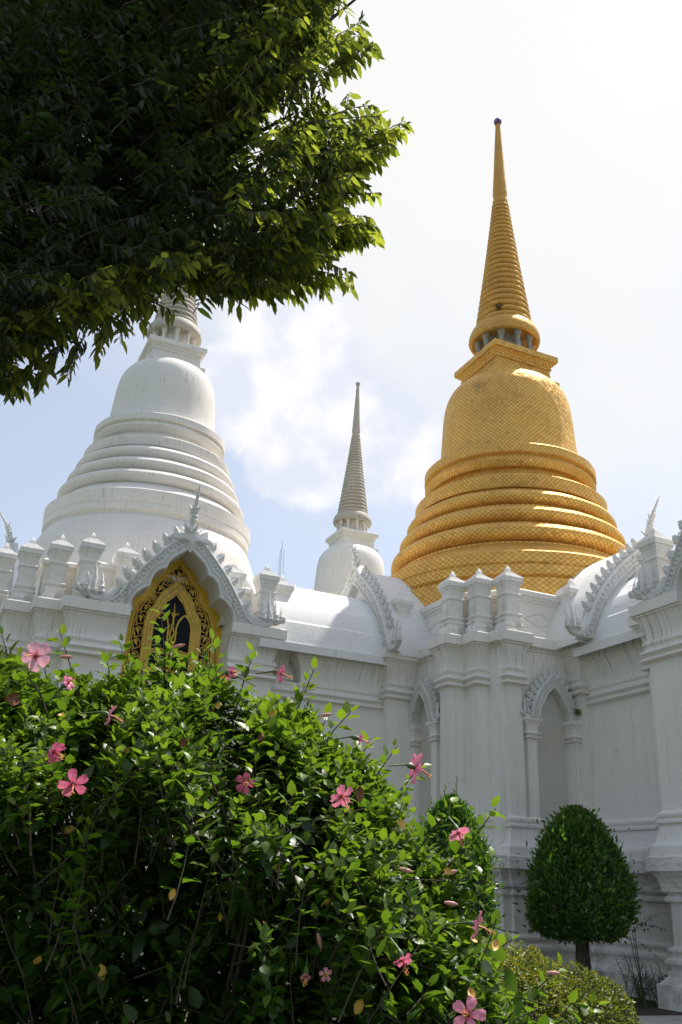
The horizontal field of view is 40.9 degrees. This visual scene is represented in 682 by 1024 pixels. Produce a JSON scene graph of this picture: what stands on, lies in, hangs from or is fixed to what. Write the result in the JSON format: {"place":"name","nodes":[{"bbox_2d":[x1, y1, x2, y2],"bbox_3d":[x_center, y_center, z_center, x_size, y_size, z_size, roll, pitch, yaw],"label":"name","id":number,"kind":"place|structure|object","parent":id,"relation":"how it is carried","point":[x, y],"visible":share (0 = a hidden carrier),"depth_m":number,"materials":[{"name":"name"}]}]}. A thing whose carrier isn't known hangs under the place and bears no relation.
{"place":"outdoors","nodes":[
{"label":"outdoors","id":0,"kind":"place"},
{"bbox_2d":[0,0,681,590],"label":"sky","id":1,"kind":"structure","parent":0,"point":[586,95],"materials":[{"name":"white"}]},
{"bbox_2d":[2,973,681,1023],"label":"garden bed","id":2,"kind":"object","parent":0,"point":[651,1010],"visible":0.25,"depth_m":14.87,"materials":[{"name":"soil"}]},
{"bbox_2d":[0,0,414,405],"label":"overhanging tree","id":3,"kind":"object","parent":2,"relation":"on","point":[164,102],"visible":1,"depth_m":7.34,"materials":[{"name":"green plant"}]},
{"bbox_2d":[0,604,608,1023],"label":"hibiscus bush","id":4,"kind":"object","parent":2,"relation":"on","point":[362,912],"visible":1,"depth_m":3.44,"materials":[{"name":"green plant"}]},
{"bbox_2d":[416,775,505,940],"bbox_3d":[1.799,6.220,15.133,1.894,3.650,2.137,12,-24,-22],"label":"topiary tree","id":5,"kind":"object","parent":2,"relation":"on","point":[463,815],"visible":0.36,"depth_m":15.06,"materials":[{"name":"green plant"}]},
{"bbox_2d":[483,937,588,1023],"bbox_3d":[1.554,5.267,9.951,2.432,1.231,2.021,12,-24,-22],"label":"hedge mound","id":6,"kind":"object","parent":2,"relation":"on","point":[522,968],"visible":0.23,"depth_m":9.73,"materials":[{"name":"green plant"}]},
{"bbox_2d":[496,958,639,1023],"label":"hedge mound","id":7,"kind":"object","parent":2,"relation":"on","point":[596,981],"visible":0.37,"depth_m":9.97,"materials":[{"name":"green plant"}]},
{"bbox_2d":[512,803,648,1002],"bbox_3d":[4.285,6.963,16.313,2.270,3.395,2.318,23,-30,-40],"label":"topiary tree","id":8,"kind":"object","parent":2,"relation":"on","point":[571,833],"visible":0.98,"depth_m":15.94,"materials":[{"name":"green plant"}]},
{"bbox_2d":[616,953,656,999],"bbox_3d":[5.398,8.467,16.674,0.762,0.774,0.611,-8,-25,25],"label":"garden weed","id":9,"kind":"object","parent":2,"relation":"on","point":[626,986],"visible":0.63,"depth_m":16.62,"materials":[{"name":"green plant"}]},
{"bbox_2d":[630,971,654,1008],"bbox_3d":[5.078,8.061,15.444,0.412,0.556,0.625,-7,-24,22],"label":"garden weed","id":10,"kind":"object","parent":2,"relation":"on","point":[641,997],"visible":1,"depth_m":15.41,"materials":[{"name":"green plant"}]},
{"bbox_2d":[629,914,665,1001],"bbox_3d":[5.481,7.929,16.254,0.736,1.454,0.294,1,-23,3],"label":"creeper sprig","id":11,"kind":"object","parent":2,"relation":"on","point":[639,974],"visible":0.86,"depth_m":16.30,"materials":[{"name":"green plant"}]},
{"bbox_2d":[641,963,669,1004],"bbox_3d":[5.547,8.199,15.884,0.696,0.678,0.538,0,-23,6],"label":"garden weed","id":12,"kind":"object","parent":2,"relation":"on","point":[655,989],"visible":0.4,"depth_m":15.83,"materials":[{"name":"green plant"}]},
{"bbox_2d":[622,1015,681,1023],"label":"pavement","id":13,"kind":"structure","parent":0,"point":[660,1019],"depth_m":13.87,"materials":[{"name":"grey concrete"}]},
{"label":"ground","id":14,"kind":"structure","parent":0,"visible":0},
{"bbox_2d":[0,191,296,972],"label":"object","id":15,"kind":"structure","parent":14,"relation":"on","point":[143,516],"depth_m":21.18,"materials":[{"name":"white paint"}]},
{"bbox_2d":[114,558,221,839],"bbox_3d":[-3.843,3.883,19.994,2.320,6.210,0.152,12,-24,-22],"label":"window frame","id":16,"kind":"structure","parent":15,"relation":"in","point":[193,618],"depth_m":20.62,"materials":[{"name":"paint"}]},
{"bbox_2d":[274,542,286,578],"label":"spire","id":17,"kind":"object","parent":14,"relation":"on","point":[281,553],"visible":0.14,"depth_m":158.68,"materials":[{"name":"metal"}]},
{"bbox_2d":[314,382,384,594],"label":"stupa","id":18,"kind":"object","parent":14,"relation":"on","point":[352,522],"visible":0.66,"depth_m":40.09,"materials":[{"name":"white paint"}]},
{"bbox_2d":[242,118,671,1000],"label":"golden stupa hall","id":19,"kind":"structure","parent":14,"relation":"on","point":[482,642],"depth_m":21.09,"materials":[{"name":"white paint"}]},
{"bbox_2d":[572,709,581,714],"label":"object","id":20,"kind":"object","parent":19,"relation":"attached to","point":[577,712],"depth_m":19.91,"materials":[{"name":"green plant"}]},
{"bbox_2d":[628,520,681,1011],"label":"temple wall","id":21,"kind":"structure","parent":14,"relation":"on","point":[655,616],"depth_m":16.85,"materials":[{"name":"white paint"}]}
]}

